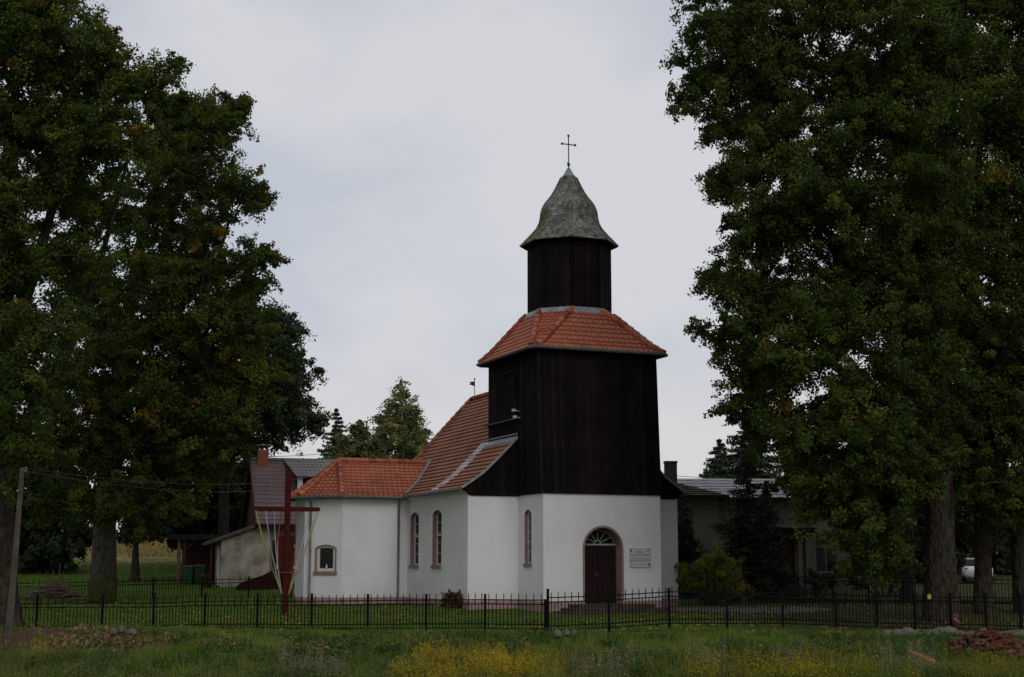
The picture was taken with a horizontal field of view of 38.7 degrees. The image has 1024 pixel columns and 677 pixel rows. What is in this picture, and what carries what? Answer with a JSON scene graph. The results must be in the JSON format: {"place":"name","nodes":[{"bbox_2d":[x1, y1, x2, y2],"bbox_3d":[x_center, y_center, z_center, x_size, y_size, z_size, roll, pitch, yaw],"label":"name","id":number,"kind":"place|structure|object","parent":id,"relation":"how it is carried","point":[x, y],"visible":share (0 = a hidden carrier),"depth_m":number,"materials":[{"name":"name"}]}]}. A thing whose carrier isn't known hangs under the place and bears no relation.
{"place":"outdoors","nodes":[
{"label":"outdoors","id":0,"kind":"place"},
{"bbox_2d":[0,0,1020,531],"label":"sky","id":1,"kind":"structure","parent":0,"point":[410,149],"materials":[{"name":"white"}]},
{"bbox_2d":[0,542,1023,676],"bbox_3d":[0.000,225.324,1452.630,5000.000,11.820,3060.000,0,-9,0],"label":"ground","id":2,"kind":"structure","parent":0,"point":[22,635],"depth_m":54.05,"materials":[{"name":"green plant"}]},
{"bbox_2d":[4,467,27,644],"bbox_3d":[-14.627,6.522,43.009,0.461,5.473,0.230,0,-9,0],"label":"utility pole","id":3,"kind":"object","parent":2,"relation":"on","point":[11,603],"visible":0.91,"depth_m":42.94,"materials":[{"name":"wood"}]},
{"bbox_2d":[28,471,301,491],"bbox_3d":[-12.380,5.997,63.589,0.016,2.256,40.717,-1,-9,6],"label":"overhead wire","id":4,"kind":"object","parent":3,"relation":"attached to","point":[147,488],"visible":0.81,"depth_m":52.72,"materials":[{"name":"metal"}]},
{"bbox_2d":[27,468,312,484],"bbox_3d":[-12.383,5.762,63.626,0.016,2.512,40.716,-1,-9,6],"label":"overhead wire","id":5,"kind":"object","parent":3,"relation":"attached to","point":[156,482],"visible":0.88,"depth_m":56.10,"materials":[{"name":"metal"}]},
{"bbox_2d":[13,435,93,574],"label":"background tree","id":6,"kind":"object","parent":2,"relation":"on","point":[54,544],"visible":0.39,"depth_m":89.88,"materials":[{"name":"green plant"}]},
{"bbox_2d":[19,563,87,599],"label":"brush pile","id":7,"kind":"object","parent":2,"relation":"on","point":[53,590],"visible":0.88,"depth_m":65.70,"materials":[{"name":"brown wood"}]},
{"bbox_2d":[0,0,195,627],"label":"oak tree","id":8,"kind":"object","parent":2,"relation":"on","point":[74,135],"visible":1,"depth_m":48.59,"materials":[{"name":"green plant"}]},
{"bbox_2d":[108,628,117,633],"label":"field stone","id":9,"kind":"object","parent":2,"relation":"on","point":[113,632],"visible":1,"depth_m":43.50,"materials":[{"name":"grey stone"}]},
{"bbox_2d":[118,625,124,631],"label":"field stone","id":10,"kind":"object","parent":2,"relation":"on","point":[121,628],"visible":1,"depth_m":43.73,"materials":[{"name":"grey stone"}]},
{"bbox_2d":[126,628,136,634],"bbox_3d":[-11.376,8.775,43.670,0.322,0.213,0.303,5,-10,-28],"label":"field stone","id":11,"kind":"object","parent":2,"relation":"on","point":[132,630],"visible":0.98,"depth_m":43.58,"materials":[{"name":"grey stone"}]},
{"bbox_2d":[81,532,181,557],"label":"dry hill grass","id":12,"kind":"structure","parent":2,"relation":"on","point":[158,546],"depth_m":115.00,"materials":[{"name":"brown plant"}]},
{"bbox_2d":[116,458,173,580],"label":"background tree","id":13,"kind":"object","parent":2,"relation":"on","point":[126,536],"visible":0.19,"depth_m":82.86,"materials":[{"name":"green plant"}]},
{"bbox_2d":[18,576,291,598],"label":"iron fence","id":14,"kind":"object","parent":2,"relation":"on","point":[162,580],"visible":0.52,"depth_m":69.50,"materials":[{"name":"metal"}]},
{"bbox_2d":[23,80,295,602],"bbox_3d":[-16.415,-0.670,67.477,12.933,25.544,15.605,3,-9,-19],"label":"oak tree","id":15,"kind":"object","parent":2,"relation":"on","point":[187,132],"visible":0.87,"depth_m":63.46,"materials":[{"name":"green plant"}]},
{"bbox_2d":[182,565,194,582],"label":"wheelie bin","id":16,"kind":"object","parent":2,"relation":"on","point":[188,572],"visible":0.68,"depth_m":79.87,"materials":[{"name":"plastic"}]},
{"bbox_2d":[124,449,256,553],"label":"background tree","id":17,"kind":"object","parent":2,"relation":"on","point":[208,524],"visible":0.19,"depth_m":94.87,"materials":[{"name":"green plant"}]},
{"bbox_2d":[194,565,207,582],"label":"wheelie bin","id":18,"kind":"object","parent":2,"relation":"on","point":[200,570],"visible":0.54,"depth_m":79.88,"materials":[{"name":"plastic"}]},
{"bbox_2d":[168,534,235,582],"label":"open shed","id":19,"kind":"structure","parent":2,"relation":"on","point":[195,551],"depth_m":84.14,"materials":[{"name":"brown wood"}]},
{"bbox_2d":[199,572,212,588],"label":"dark shrub","id":20,"kind":"object","parent":2,"relation":"on","point":[207,576],"visible":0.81,"depth_m":76.92,"materials":[{"name":"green plant"}]},
{"bbox_2d":[202,525,269,587],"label":"lean to","id":21,"kind":"object","parent":2,"relation":"on","point":[244,556],"visible":0.77,"depth_m":77.91,"materials":[{"name":"paint"}]},
{"bbox_2d":[217,546,219,584],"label":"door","id":22,"kind":"structure","parent":21,"relation":"in","point":[218,566],"depth_m":78.22,"materials":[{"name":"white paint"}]},
{"bbox_2d":[163,298,335,534],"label":"oak tree","id":23,"kind":"object","parent":2,"relation":"on","point":[292,416],"visible":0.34,"depth_m":85.30,"materials":[{"name":"green plant"}]},
{"bbox_2d":[236,568,282,590],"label":"brick parapet","id":24,"kind":"structure","parent":2,"relation":"on","point":[268,584],"depth_m":75.54,"materials":[{"name":"red brick"}]},
{"bbox_2d":[18,593,546,632],"bbox_3d":[-8.973,9.008,47.724,20.611,1.439,2.112,-1,-9,8],"label":"iron fence","id":25,"kind":"object","parent":2,"relation":"on","point":[205,601],"visible":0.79,"depth_m":47.58,"materials":[{"name":"metal"}]},
{"bbox_2d":[254,470,319,614],"bbox_3d":[-8.535,7.821,55.357,2.502,5.617,0.402,3,-9,-17],"label":"wooden cross","id":26,"kind":"object","parent":2,"relation":"on","point":[287,509],"visible":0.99,"depth_m":55.33,"materials":[{"name":"red wood"}]},
{"bbox_2d":[240,444,334,586],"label":"farmhouse","id":27,"kind":"object","parent":2,"relation":"on","point":[263,467],"visible":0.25,"depth_m":81.00,"materials":[{"name":"tile"}]},
{"bbox_2d":[272,540,277,568],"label":"window","id":28,"kind":"structure","parent":27,"relation":"in","point":[274,551],"depth_m":78.28,"materials":[{"name":"white glass"}]},
{"bbox_2d":[278,535,294,585],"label":"door","id":29,"kind":"structure","parent":27,"relation":"in","point":[281,537],"depth_m":78.40,"materials":[{"name":"white paint"}]},
{"bbox_2d":[43,623,532,656],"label":"withering leaves","id":30,"kind":"object","parent":2,"relation":"on","point":[98,642],"visible":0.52,"depth_m":42.71,"materials":[{"name":"brown plant"}]},
{"bbox_2d":[317,408,347,458],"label":"spruce tree","id":31,"kind":"object","parent":2,"relation":"on","point":[335,426],"visible":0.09,"depth_m":112.06,"materials":[{"name":"green plant"}]},
{"bbox_2d":[326,419,383,458],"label":"background tree","id":32,"kind":"object","parent":2,"relation":"on","point":[362,444],"visible":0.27,"depth_m":103.62,"materials":[{"name":"green plant"}]},
{"bbox_2d":[368,414,397,458],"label":"background tree","id":33,"kind":"object","parent":2,"relation":"on","point":[371,435],"depth_m":109.94,"materials":[{"name":"green plant"}]},
{"bbox_2d":[367,376,434,459],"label":"birch tree","id":34,"kind":"object","parent":2,"relation":"on","point":[407,436],"visible":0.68,"depth_m":107.50,"materials":[{"name":"green plant"}]},
{"bbox_2d":[421,427,432,445],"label":"background tree","id":35,"kind":"object","parent":2,"relation":"on","point":[429,431],"visible":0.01,"depth_m":115.99,"materials":[{"name":"green plant"}]},
{"bbox_2d":[439,589,463,608],"bbox_3d":[-2.338,10.425,58.080,1.051,0.947,0.991,8,-12,-41],"label":"dry hedge shrub","id":36,"kind":"object","parent":2,"relation":"on","point":[449,595],"visible":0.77,"depth_m":58.01,"materials":[{"name":"brown plant"}]},
{"bbox_2d":[291,135,686,615],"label":"church","id":37,"kind":"structure","parent":2,"relation":"on","point":[535,470],"depth_m":59.20,"materials":[{"name":"paint"}]},
{"bbox_2d":[408,512,418,567],"bbox_3d":[-4.199,8.852,63.998,0.300,2.437,1.180,4,-10,-22],"label":"window","id":38,"kind":"structure","parent":37,"relation":"in","point":[414,519],"depth_m":64.41,"materials":[{"name":"white glass"}]},
{"bbox_2d":[431,510,441,568],"bbox_3d":[-3.073,8.431,61.315,0.300,2.437,1.180,4,-10,-22],"label":"window","id":39,"kind":"structure","parent":37,"relation":"in","point":[437,515],"depth_m":61.71,"materials":[{"name":"white glass"}]},
{"bbox_2d":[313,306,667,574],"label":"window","id":40,"kind":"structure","parent":37,"relation":"in","point":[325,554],"depth_m":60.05,"materials":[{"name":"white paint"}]},
{"bbox_2d":[523,510,531,566],"bbox_3d":[0.691,7.923,57.880,0.250,2.257,0.720,4,-10,-22],"label":"window","id":41,"kind":"structure","parent":37,"relation":"in","point":[527,563],"depth_m":58.12,"materials":[{"name":"white glass"}]},
{"bbox_2d":[585,545,615,602],"bbox_3d":[3.397,9.318,57.685,1.610,2.260,0.138,4,-10,-22],"label":"door","id":42,"kind":"structure","parent":37,"relation":"in","point":[600,561],"depth_m":57.74,"materials":[{"name":"brown wood"}]},
{"bbox_2d":[629,548,650,567],"bbox_3d":[5.080,8.708,57.923,0.940,0.760,0.035,4,-10,-22],"label":"information board","id":43,"kind":"object","parent":37,"relation":"attached to","point":[639,557],"visible":1,"depth_m":57.91,"materials":[{"name":"metal"}]},
{"bbox_2d":[0,622,1023,676],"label":"bank grass","id":44,"kind":"structure","parent":2,"relation":"on","point":[577,647],"depth_m":41.01,"materials":[{"name":"green plant"}]},
{"bbox_2d":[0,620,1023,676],"bbox_3d":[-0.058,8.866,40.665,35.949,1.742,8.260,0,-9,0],"label":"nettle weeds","id":45,"kind":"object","parent":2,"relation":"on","point":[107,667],"visible":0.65,"depth_m":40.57,"materials":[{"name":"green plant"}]},
{"bbox_2d":[3,598,1023,635],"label":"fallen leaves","id":46,"kind":"object","parent":2,"relation":"on","point":[470,616],"visible":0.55,"depth_m":53.45,"materials":[{"name":"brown plant"}]},
{"bbox_2d":[26,627,1023,676],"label":"goldenrod patch","id":47,"kind":"object","parent":2,"relation":"on","point":[492,658],"visible":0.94,"depth_m":38.17,"materials":[{"name":"plant"}]},
{"bbox_2d":[552,629,562,637],"bbox_3d":[1.363,8.838,43.758,0.339,0.242,0.305,-5,-10,28],"label":"field stone","id":48,"kind":"object","parent":2,"relation":"on","point":[557,632],"visible":0.69,"depth_m":43.65,"materials":[{"name":"grey stone"}]},
{"bbox_2d":[563,629,570,634],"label":"field stone","id":49,"kind":"object","parent":2,"relation":"on","point":[567,631],"visible":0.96,"depth_m":44.00,"materials":[{"name":"grey stone"}]},
{"bbox_2d":[677,496,709,598],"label":"spruce tree","id":50,"kind":"object","parent":2,"relation":"on","point":[687,544],"visible":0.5,"depth_m":70.04,"materials":[{"name":"green plant"}]},
{"bbox_2d":[674,540,757,605],"bbox_3d":[8.399,9.943,61.193,2.914,2.948,3.001,8,-12,-43],"label":"forsythia bush","id":51,"kind":"object","parent":2,"relation":"on","point":[709,564],"visible":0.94,"depth_m":61.00,"materials":[{"name":"green plant"}]},
{"bbox_2d":[703,438,735,478],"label":"spruce tree","id":52,"kind":"object","parent":2,"relation":"on","point":[718,449],"visible":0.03,"depth_m":101.86,"materials":[{"name":"green plant"}]},
{"bbox_2d":[698,426,783,478],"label":"spruce tree","id":53,"kind":"object","parent":2,"relation":"on","point":[763,464],"visible":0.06,"depth_m":97.21,"materials":[{"name":"green plant"}]},
{"bbox_2d":[698,451,803,601],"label":"spruce tree","id":54,"kind":"object","parent":2,"relation":"on","point":[745,537],"visible":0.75,"depth_m":65.99,"materials":[{"name":"green plant"}]},
{"bbox_2d":[663,461,853,594],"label":"manor house","id":55,"kind":"structure","parent":2,"relation":"on","point":[707,499],"depth_m":75.44,"materials":[{"name":"grey paint"}]},
{"bbox_2d":[774,539,793,583],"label":"door","id":56,"kind":"structure","parent":55,"relation":"in","point":[791,553],"depth_m":75.54,"materials":[{"name":"brown wood"}]},
{"bbox_2d":[814,530,836,573],"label":"window","id":57,"kind":"structure","parent":55,"relation":"in","point":[825,560],"depth_m":75.58,"materials":[{"name":"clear glass"}]},
{"bbox_2d":[754,480,804,598],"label":"spruce tree","id":58,"kind":"object","parent":2,"relation":"on","point":[780,538],"visible":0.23,"depth_m":68.04,"materials":[{"name":"green plant"}]},
{"bbox_2d":[546,586,1023,630],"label":"iron fence","id":59,"kind":"object","parent":2,"relation":"on","point":[876,600],"visible":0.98,"depth_m":47.04,"materials":[{"name":"metal"}]},
{"bbox_2d":[952,613,959,627],"bbox_3d":[14.188,9.014,46.653,0.253,0.450,0.172,0,-9,0],"label":"plastic bag","id":60,"kind":"object","parent":59,"relation":"hanging from","point":[955,620],"visible":0.98,"depth_m":46.61,"materials":[{"name":"red plastic"}]},
{"bbox_2d":[803,566,840,597],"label":"dark shrub","id":61,"kind":"object","parent":2,"relation":"on","point":[812,573],"visible":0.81,"depth_m":69.06,"materials":[{"name":"green plant"}]},
{"bbox_2d":[657,0,1017,622],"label":"oak tree","id":62,"kind":"object","parent":2,"relation":"on","point":[833,482],"visible":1,"depth_m":50.88,"materials":[{"name":"green plant"}]},
{"bbox_2d":[736,599,1012,604],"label":"wall","id":63,"kind":"structure","parent":2,"relation":"on","point":[830,602],"depth_m":64.22,"materials":[{"name":"concrete"}]},
{"bbox_2d":[745,573,1012,604],"bbox_3d":[16.492,10.820,62.746,13.118,1.473,0.373,-3,-10,20],"label":"iron fence","id":64,"kind":"object","parent":2,"relation":"on","point":[823,577],"visible":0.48,"depth_m":63.42,"materials":[{"name":"metal"}]},
{"bbox_2d":[839,537,923,595],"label":"dark shrub","id":65,"kind":"object","parent":2,"relation":"on","point":[861,586],"visible":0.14,"depth_m":72.90,"materials":[{"name":"green plant"}]},
{"bbox_2d":[882,629,891,635],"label":"field stone","id":66,"kind":"object","parent":2,"relation":"on","point":[887,630],"visible":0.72,"depth_m":44.30,"materials":[{"name":"grey stone"}]},
{"bbox_2d":[891,628,904,635],"bbox_3d":[11.707,8.918,44.273,0.398,0.240,0.328,-3,-9,18],"label":"field stone","id":67,"kind":"object","parent":2,"relation":"on","point":[896,630],"visible":0.56,"depth_m":44.16,"materials":[{"name":"grey stone"}]},
{"bbox_2d":[901,627,916,635],"bbox_3d":[12.034,8.898,44.363,0.501,0.253,0.464,-2,-9,13],"label":"field stone","id":68,"kind":"object","parent":2,"relation":"on","point":[905,629],"visible":0.77,"depth_m":44.19,"materials":[{"name":"grey stone"}]},
{"bbox_2d":[856,496,965,573],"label":"background tree","id":69,"kind":"object","parent":2,"relation":"on","point":[919,555],"visible":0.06,"depth_m":99.63,"materials":[{"name":"plant"}]},
{"bbox_2d":[827,309,1007,598],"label":"oak tree","id":70,"kind":"object","parent":2,"relation":"on","point":[907,587],"depth_m":66.87,"materials":[{"name":"green plant"}]},
{"bbox_2d":[909,650,935,663],"bbox_3d":[11.629,9.043,41.397,0.164,0.402,0.840,8,-12,-40],"label":"drain pipe","id":71,"kind":"object","parent":2,"relation":"on","point":[923,656],"visible":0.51,"depth_m":41.26,"materials":[{"name":"orange plastic"}]},
{"bbox_2d":[923,629,939,635],"bbox_3d":[12.685,8.912,44.270,0.586,0.194,0.572,2,-9,-13],"label":"field stone","id":72,"kind":"object","parent":2,"relation":"on","point":[926,630],"visible":0.32,"depth_m":44.08,"materials":[{"name":"grey stone"}]},
{"bbox_2d":[934,627,945,632],"bbox_3d":[13.019,8.890,44.379,0.635,0.227,0.426,4,-10,-21],"label":"field stone","id":73,"kind":"object","parent":2,"relation":"on","point":[943,628],"visible":0.36,"depth_m":44.29,"materials":[{"name":"grey stone"}]},
{"bbox_2d":[866,0,1023,614],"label":"oak tree","id":74,"kind":"object","parent":2,"relation":"on","point":[977,483],"visible":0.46,"depth_m":54.47,"materials":[{"name":"green plant"}]},
{"bbox_2d":[943,626,958,634],"bbox_3d":[13.294,8.883,44.427,0.561,0.259,0.524,4,-10,-25],"label":"field stone","id":75,"kind":"object","parent":2,"relation":"on","point":[949,628],"visible":0.53,"depth_m":44.28,"materials":[{"name":"grey stone"}]},
{"bbox_2d":[952,631,966,635],"bbox_3d":[13.564,8.938,44.257,0.496,0.155,0.451,1,-9,-9],"label":"field stone","id":76,"kind":"object","parent":2,"relation":"on","point":[961,633],"visible":0.47,"depth_m":44.08,"materials":[{"name":"grey stone"}]},
{"bbox_2d":[922,484,1023,574],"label":"background tree","id":77,"kind":"object","parent":2,"relation":"on","point":[964,533],"visible":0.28,"depth_m":101.56,"materials":[{"name":"green plant"}]},
{"bbox_2d":[961,558,993,581],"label":"parked car","id":78,"kind":"object","parent":2,"relation":"on","point":[967,570],"visible":0.55,"depth_m":89.22,"materials":[{"name":"paint"}]},
{"bbox_2d":[980,9,1023,612],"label":"oak tree","id":79,"kind":"object","parent":2,"relation":"on","point":[1014,532],"visible":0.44,"depth_m":55.99,"materials":[{"name":"green plant"}]},
{"bbox_2d":[1010,630,1023,636],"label":"field stone","id":80,"kind":"object","parent":2,"relation":"on","point":[1015,632],"visible":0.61,"depth_m":44.11,"materials":[{"name":"grey stone"}]},
{"bbox_2d":[17,555,1011,595],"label":"lawn grass","id":81,"kind":"structure","parent":0,"point":[150,556],"depth_m":88.17,"materials":[{"name":"green plant"}]},
{"bbox_2d":[274,633,947,676],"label":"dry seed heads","id":82,"kind":"object","parent":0,"point":[599,663],"visible":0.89,"depth_m":38.59,"materials":[{"name":"plant"}]},
{"bbox_2d":[663,606,831,613],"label":"path","id":83,"kind":"structure","parent":0,"point":[695,608],"depth_m":57.52,"materials":[{"name":"grey concrete"}]}
]}

